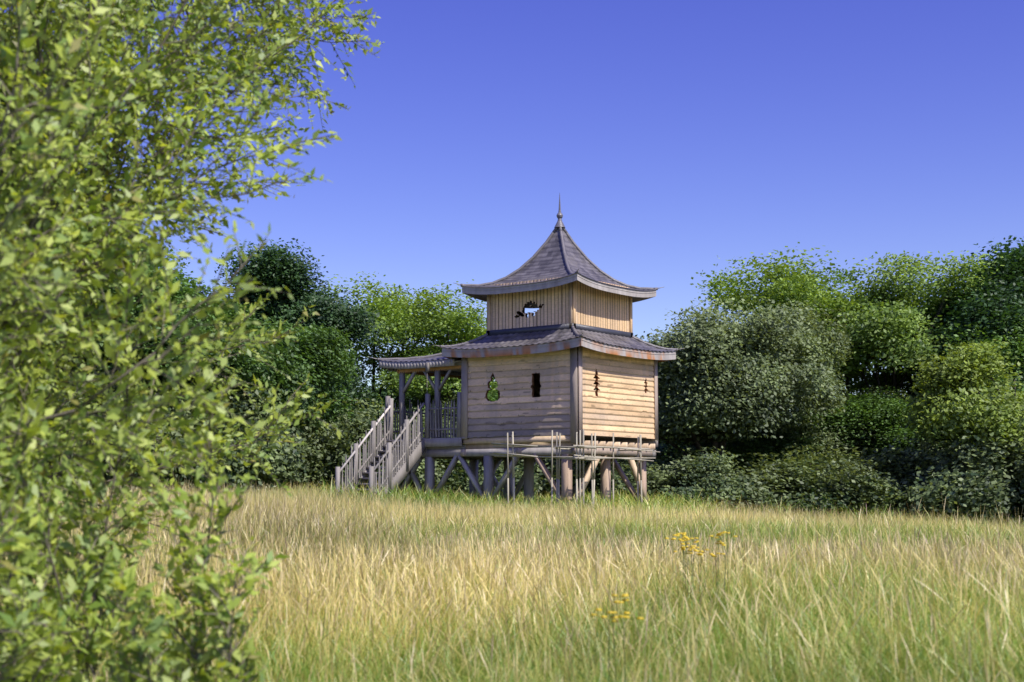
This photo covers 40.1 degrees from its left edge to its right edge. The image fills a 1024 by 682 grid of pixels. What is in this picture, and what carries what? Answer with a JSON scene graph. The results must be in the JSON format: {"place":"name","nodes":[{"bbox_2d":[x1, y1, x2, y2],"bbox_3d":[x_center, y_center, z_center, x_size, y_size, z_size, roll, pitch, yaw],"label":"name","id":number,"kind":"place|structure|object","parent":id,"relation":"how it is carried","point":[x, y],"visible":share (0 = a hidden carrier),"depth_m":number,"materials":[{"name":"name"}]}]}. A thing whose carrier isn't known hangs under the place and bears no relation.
{"place":"outdoors","nodes":[
{"label":"outdoors","id":0,"kind":"place"},
{"bbox_2d":[0,0,1023,491],"label":"sky","id":1,"kind":"structure","parent":0,"point":[673,137],"materials":[{"name":"blue"}]},
{"bbox_2d":[0,517,1023,681],"bbox_3d":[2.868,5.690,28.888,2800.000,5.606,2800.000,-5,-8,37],"label":"meadow ground","id":2,"kind":"structure","parent":0,"point":[598,640],"depth_m":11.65,"materials":[{"name":"plant"}]},
{"bbox_2d":[0,294,88,681],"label":"willow branches","id":3,"kind":"object","parent":2,"relation":"on","point":[19,622],"visible":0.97,"depth_m":5.80,"materials":[{"name":"green plant"}]},
{"bbox_2d":[8,314,95,379],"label":"foliage","id":4,"kind":"object","parent":2,"relation":"on","point":[66,355],"visible":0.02,"depth_m":45.83,"materials":[{"name":"green plant"}]},
{"bbox_2d":[0,359,155,479],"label":"foliage","id":5,"kind":"object","parent":2,"relation":"on","point":[52,420],"visible":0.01,"depth_m":42.22,"materials":[{"name":"green plant"}]},
{"bbox_2d":[0,248,177,681],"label":"willow branches","id":6,"kind":"object","parent":2,"relation":"on","point":[128,550],"visible":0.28,"depth_m":7.72,"materials":[{"name":"green plant"}]},
{"bbox_2d":[56,369,190,487],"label":"foliage","id":7,"kind":"object","parent":2,"relation":"on","point":[107,477],"visible":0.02,"depth_m":42.46,"materials":[{"name":"green plant"}]},
{"bbox_2d":[0,353,257,681],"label":"willow branches","id":8,"kind":"object","parent":2,"relation":"on","point":[75,577],"visible":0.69,"depth_m":6.78,"materials":[{"name":"green plant"}]},
{"bbox_2d":[88,224,221,301],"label":"foliage","id":9,"kind":"object","parent":2,"relation":"on","point":[203,292],"depth_m":58.76,"materials":[{"name":"green plant"}]},
{"bbox_2d":[68,230,299,488],"bbox_3d":[-11.227,1.248,46.782,8.103,9.273,9.968,0,-6,1],"label":"tree foliage","id":10,"kind":"object","parent":2,"relation":"on","point":[243,362],"visible":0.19,"depth_m":44.69,"materials":[{"name":"green plant"}]},
{"bbox_2d":[94,376,274,490],"bbox_3d":[-10.620,3.337,44.111,6.183,4.843,5.850,6,-8,-42],"label":"foliage","id":11,"kind":"object","parent":2,"relation":"on","point":[177,474],"visible":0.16,"depth_m":42.92,"materials":[{"name":"green plant"}]},
{"bbox_2d":[0,0,384,574],"bbox_3d":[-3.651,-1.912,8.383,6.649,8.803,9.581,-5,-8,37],"label":"willow branches","id":12,"kind":"object","parent":2,"relation":"on","point":[41,160],"visible":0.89,"depth_m":7.93,"materials":[{"name":"green plant"}]},
{"bbox_2d":[98,534,290,681],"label":"tree branches","id":13,"kind":"object","parent":2,"relation":"on","point":[136,646],"visible":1,"depth_m":6.00,"materials":[{"name":"green plant"}]},
{"bbox_2d":[161,376,311,492],"bbox_3d":[-9.478,3.525,45.220,6.182,4.843,5.850,-2,-6,15],"label":"bush","id":14,"kind":"object","parent":2,"relation":"on","point":[284,461],"visible":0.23,"depth_m":44.03,"materials":[{"name":"green plant"}]},
{"bbox_2d":[117,283,366,435],"bbox_3d":[-9.704,2.044,48.727,8.972,8.243,7.293,3,-7,-25],"label":"tree foliage","id":15,"kind":"object","parent":2,"relation":"on","point":[321,355],"visible":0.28,"depth_m":48.66,"materials":[{"name":"green plant"}]},
{"bbox_2d":[214,238,385,420],"bbox_3d":[-8.930,1.681,56.401,8.506,11.175,6.422,-2,-6,20],"label":"tree","id":16,"kind":"object","parent":2,"relation":"on","point":[269,268],"visible":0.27,"depth_m":54.82,"materials":[{"name":"green plant"}]},
{"bbox_2d":[260,410,376,491],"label":"foliage","id":17,"kind":"object","parent":2,"relation":"on","point":[338,454],"visible":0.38,"depth_m":47.30,"materials":[{"name":"green plant"}]},
{"bbox_2d":[274,397,424,491],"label":"foliage","id":18,"kind":"object","parent":2,"relation":"on","point":[368,417],"visible":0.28,"depth_m":47.85,"materials":[{"name":"green plant"}]},
{"bbox_2d":[329,382,452,433],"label":"foliage","id":19,"kind":"object","parent":2,"relation":"on","point":[406,405],"visible":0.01,"depth_m":59.30,"materials":[{"name":"green plant"}]},
{"bbox_2d":[317,271,466,408],"bbox_3d":[-6.384,2.801,63.588,10.478,11.733,9.532,-1,-6,9],"label":"foliage","id":20,"kind":"object","parent":2,"relation":"on","point":[386,341],"visible":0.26,"depth_m":63.18,"materials":[{"name":"green plant"}]},
{"bbox_2d":[357,377,459,405],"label":"foliage","id":21,"kind":"object","parent":2,"relation":"on","point":[384,390],"visible":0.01,"depth_m":77.30,"materials":[{"name":"green plant"}]},
{"bbox_2d":[355,279,497,404],"bbox_3d":[-2.645,2.895,60.885,8.288,10.775,9.111,-1,-6,13],"label":"tree","id":22,"kind":"object","parent":2,"relation":"on","point":[460,323],"visible":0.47,"depth_m":59.83,"materials":[{"name":"green plant"}]},
{"bbox_2d":[384,389,495,431],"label":"foliage","id":23,"kind":"object","parent":2,"relation":"on","point":[431,400],"visible":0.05,"depth_m":59.53,"materials":[{"name":"green plant"}]},
{"bbox_2d":[398,424,482,494],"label":"foliage","id":24,"kind":"object","parent":2,"relation":"on","point":[440,471],"visible":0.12,"depth_m":50.76,"materials":[{"name":"green plant"}]},
{"bbox_2d":[411,419,500,491],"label":"foliage","id":25,"kind":"object","parent":2,"relation":"on","point":[464,473],"visible":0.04,"depth_m":51.65,"materials":[{"name":"green plant"}]},
{"bbox_2d":[440,459,560,501],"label":"foliage","id":26,"kind":"object","parent":2,"relation":"on","point":[539,482],"visible":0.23,"depth_m":50.61,"materials":[{"name":"green plant"}]},
{"bbox_2d":[0,476,1023,585],"bbox_3d":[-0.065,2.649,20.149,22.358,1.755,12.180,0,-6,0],"label":"meadow grass","id":27,"kind":"structure","parent":2,"relation":"on","point":[277,528],"depth_m":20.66,"materials":[{"name":"beige plant"}]},
{"bbox_2d":[456,384,575,463],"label":"foliage","id":28,"kind":"object","parent":2,"relation":"on","point":[492,396],"depth_m":57.47,"materials":[{"name":"green plant"}]},
{"bbox_2d":[386,435,657,505],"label":"stilt platform","id":29,"kind":"structure","parent":2,"relation":"on","point":[462,450],"depth_m":39.96,"materials":[{"name":"grey wood"}]},
{"bbox_2d":[335,398,425,499],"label":"porch stairs","id":30,"kind":"structure","parent":29,"relation":"attached to","point":[376,459],"depth_m":40.37,"materials":[{"name":"grey wood"}]},
{"bbox_2d":[385,392,460,439],"bbox_3d":[-1.369,2.357,42.675,2.910,1.339,4.177,-5,-8,37],"label":"porch railing","id":31,"kind":"object","parent":29,"relation":"on","point":[455,428],"visible":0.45,"depth_m":40.87,"materials":[{"name":"grey wood"}]},
{"bbox_2d":[490,277,572,329],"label":"front wall","id":32,"kind":"structure","parent":29,"relation":"attached to","point":[506,308],"depth_m":39.67,"materials":[{"name":"beige wood"}]},
{"bbox_2d":[462,273,655,307],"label":"roof eaves","id":33,"kind":"object","parent":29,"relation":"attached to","point":[482,293],"visible":0.6,"depth_m":39.57,"materials":[{"name":"grey wood"}]},
{"bbox_2d":[463,227,656,290],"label":"roof tiles","id":34,"kind":"object","parent":33,"relation":"on","point":[547,261],"visible":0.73,"depth_m":40.52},
{"bbox_2d":[455,227,662,289],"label":"roof hip caps","id":35,"kind":"object","parent":34,"relation":"on","point":[564,256],"visible":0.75,"depth_m":40.94,"materials":[{"name":"wood"}]},
{"bbox_2d":[554,193,564,227],"bbox_3d":[1.401,-3.842,41.183,0.323,1.050,0.340,-5,-8,37],"label":"roof finial","id":36,"kind":"object","parent":35,"relation":"on","point":[559,223],"visible":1,"depth_m":41.09,"materials":[{"name":"metal"}]},
{"bbox_2d":[461,281,657,442],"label":"corner posts","id":37,"kind":"object","parent":29,"relation":"on","point":[576,404],"visible":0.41,"depth_m":38.76,"materials":[{"name":"wood"}]},
{"bbox_2d":[486,323,632,337],"bbox_3d":[1.401,-0.187,40.795,3.070,0.160,3.070,-5,-8,37],"label":"roof flashing","id":38,"kind":"object","parent":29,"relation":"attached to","point":[556,327],"visible":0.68,"depth_m":39.65,"materials":[{"name":"tile"}]},
{"bbox_2d":[576,280,629,331],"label":"wall","id":39,"kind":"structure","parent":29,"relation":"on","point":[595,307],"depth_m":39.93,"materials":[{"name":"beige wood"}]},
{"bbox_2d":[397,346,653,467],"bbox_3d":[0.308,2.808,41.278,6.794,4.594,4.028,-5,-8,37],"label":"wooden frame","id":40,"kind":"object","parent":2,"relation":"on","point":[437,373],"depth_m":41.11,"materials":[{"name":"wood"}]},
{"bbox_2d":[378,359,460,376],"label":"porch roof eaves","id":41,"kind":"object","parent":40,"relation":"on","point":[391,366],"visible":0.4,"depth_m":41.57,"materials":[{"name":"grey wood"}]},
{"bbox_2d":[382,355,460,361],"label":"porch roof tiles","id":42,"kind":"object","parent":41,"relation":"on","point":[440,357],"visible":0.12,"depth_m":42.19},
{"bbox_2d":[370,353,441,360],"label":"porch roof hip caps","id":43,"kind":"object","parent":42,"relation":"on","point":[433,355],"visible":0.27,"depth_m":42.49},
{"bbox_2d":[442,337,675,362],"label":"roof eaves","id":44,"kind":"object","parent":40,"relation":"on","point":[557,346],"visible":0.58,"depth_m":38.91,"materials":[{"name":"grey wood"}]},
{"bbox_2d":[442,328,675,351],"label":"roof tiles","id":45,"kind":"object","parent":44,"relation":"on","point":[518,339],"visible":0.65,"depth_m":39.41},
{"bbox_2d":[435,326,684,350],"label":"roof hip caps","id":46,"kind":"object","parent":45,"relation":"on","point":[574,331],"visible":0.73,"depth_m":40.44,"materials":[{"name":"wood"}]},
{"bbox_2d":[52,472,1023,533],"bbox_3d":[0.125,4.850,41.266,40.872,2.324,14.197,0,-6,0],"label":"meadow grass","id":47,"kind":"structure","parent":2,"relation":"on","point":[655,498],"depth_m":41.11,"materials":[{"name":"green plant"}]},
{"bbox_2d":[489,429,659,508],"bbox_3d":[1.998,3.706,37.690,4.880,2.575,2.762,1,-6,-10],"label":"fence","id":48,"kind":"object","parent":2,"relation":"on","point":[591,458],"visible":0.84,"depth_m":37.30,"materials":[{"name":"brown wood"}]},
{"bbox_2d":[541,446,701,500],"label":"bush","id":49,"kind":"object","parent":2,"relation":"on","point":[659,460],"visible":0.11,"depth_m":49.89,"materials":[{"name":"green plant"}]},
{"bbox_2d":[591,531,736,681],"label":"yellow wildflowers","id":50,"kind":"object","parent":2,"relation":"on","point":[683,548],"visible":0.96,"depth_m":11.68,"materials":[{"name":"flower petals"},{"name":"green stems and leaves"}]},
{"bbox_2d":[599,446,752,510],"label":"bush","id":51,"kind":"object","parent":2,"relation":"on","point":[670,480],"visible":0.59,"depth_m":45.46,"materials":[{"name":"green plant"}]},
{"bbox_2d":[651,437,750,476],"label":"foliage","id":52,"kind":"object","parent":2,"relation":"on","point":[659,448],"visible":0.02,"depth_m":56.73,"materials":[{"name":"green plant"}]},
{"bbox_2d":[595,296,853,464],"bbox_3d":[6.949,2.823,51.028,10.304,8.828,9.588,-3,-7,26],"label":"tree foliage","id":53,"kind":"object","parent":2,"relation":"on","point":[720,382],"visible":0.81,"depth_m":48.11,"materials":[{"name":"green plant"}]},
{"bbox_2d":[663,405,877,480],"bbox_3d":[10.392,4.746,55.452,8.473,6.388,6.888,-2,-6,20],"label":"foliage","id":54,"kind":"object","parent":2,"relation":"on","point":[768,445],"visible":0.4,"depth_m":53.17,"materials":[{"name":"green plant"}]},
{"bbox_2d":[689,452,862,520],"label":"bush","id":55,"kind":"object","parent":2,"relation":"on","point":[758,487],"visible":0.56,"depth_m":45.74,"materials":[{"name":"green plant"}]},
{"bbox_2d":[690,242,924,407],"bbox_3d":[11.527,2.263,56.774,10.022,11.973,9.118,6,-8,-42],"label":"tree","id":56,"kind":"object","parent":2,"relation":"on","point":[790,285],"visible":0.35,"depth_m":56.20,"materials":[{"name":"green plant"}]},
{"bbox_2d":[727,257,931,399],"bbox_3d":[13.135,2.607,58.704,10.051,12.275,9.358,5,-8,-38],"label":"foliage","id":57,"kind":"object","parent":2,"relation":"on","point":[843,278],"visible":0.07,"depth_m":58.12,"materials":[{"name":"green plant"}]},
{"bbox_2d":[763,445,905,515],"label":"bush","id":58,"kind":"object","parent":2,"relation":"on","point":[849,482],"visible":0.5,"depth_m":45.98,"materials":[{"name":"green plant"}]},
{"bbox_2d":[760,390,922,457],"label":"foliage","id":59,"kind":"object","parent":2,"relation":"on","point":[826,440],"visible":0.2,"depth_m":53.20,"materials":[{"name":"green plant"}]},
{"bbox_2d":[812,447,934,514],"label":"bush","id":60,"kind":"object","parent":2,"relation":"on","point":[906,481],"visible":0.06,"depth_m":47.48,"materials":[{"name":"green plant"}]},
{"bbox_2d":[836,385,913,416],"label":"foliage","id":61,"kind":"object","parent":2,"relation":"on","point":[881,390],"depth_m":56.07,"materials":[{"name":"green plant"}]},
{"bbox_2d":[825,386,931,457],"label":"tree foliage","id":62,"kind":"object","parent":2,"relation":"on","point":[890,407],"visible":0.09,"depth_m":53.27,"materials":[{"name":"green plant"}]},
{"bbox_2d":[834,277,946,393],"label":"foliage","id":63,"kind":"object","parent":2,"relation":"on","point":[852,381],"visible":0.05,"depth_m":59.62,"materials":[{"name":"green plant"}]},
{"bbox_2d":[795,250,1004,394],"bbox_3d":[15.795,2.451,58.116,10.478,12.451,9.532,4,-7,-34],"label":"tree","id":64,"kind":"object","parent":2,"relation":"on","point":[896,352],"visible":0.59,"depth_m":55.93,"materials":[{"name":"green plant"}]},
{"bbox_2d":[860,437,950,514],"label":"bush","id":65,"kind":"object","parent":2,"relation":"on","point":[893,464],"visible":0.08,"depth_m":47.49,"materials":[{"name":"green plant"}]},
{"bbox_2d":[860,428,964,463],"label":"foliage","id":66,"kind":"object","parent":2,"relation":"on","point":[936,444],"visible":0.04,"depth_m":50.81,"materials":[{"name":"green plant"}]},
{"bbox_2d":[860,394,1013,455],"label":"foliage","id":67,"kind":"object","parent":2,"relation":"on","point":[891,435],"visible":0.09,"depth_m":51.97,"materials":[{"name":"green plant"}]},
{"bbox_2d":[878,426,1023,522],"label":"bush","id":68,"kind":"object","parent":2,"relation":"on","point":[975,480],"visible":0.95,"depth_m":44.24,"materials":[{"name":"green plant"}]},
{"bbox_2d":[888,235,1023,519],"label":"tree","id":69,"kind":"object","parent":2,"relation":"on","point":[1004,291],"visible":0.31,"depth_m":55.17,"materials":[{"name":"green plant"}]},
{"bbox_2d":[897,339,1023,522],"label":"tree","id":70,"kind":"object","parent":2,"relation":"on","point":[978,414],"visible":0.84,"depth_m":45.99,"materials":[{"name":"green plant"}]},
{"bbox_2d":[926,304,1023,431],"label":"foliage","id":71,"kind":"object","parent":2,"relation":"on","point":[1017,348],"visible":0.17,"depth_m":52.36,"materials":[{"name":"green plant"}]},
{"bbox_2d":[1005,423,1023,512],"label":"bush","id":72,"kind":"object","parent":2,"relation":"on","point":[1020,469],"visible":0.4,"depth_m":44.43,"materials":[{"name":"green plant"}]},
{"bbox_2d":[468,354,569,437],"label":"front wall","id":73,"kind":"structure","parent":0,"point":[517,408],"depth_m":38.96,"materials":[{"name":"beige wood"}]},
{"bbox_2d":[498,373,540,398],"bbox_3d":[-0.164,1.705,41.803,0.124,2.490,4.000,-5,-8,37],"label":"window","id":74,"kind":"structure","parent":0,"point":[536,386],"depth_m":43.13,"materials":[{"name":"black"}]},
{"bbox_2d":[484,281,647,440],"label":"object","id":75,"kind":"structure","parent":0,"point":[587,437],"depth_m":39.91,"materials":[{"name":"brown wood"}]},
{"bbox_2d":[577,346,654,440],"bbox_3d":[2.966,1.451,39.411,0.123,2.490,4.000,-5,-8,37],"label":"cabin wall","id":76,"kind":"structure","parent":0,"point":[619,402],"depth_m":39.32,"materials":[{"name":"beige wood"}]}
]}

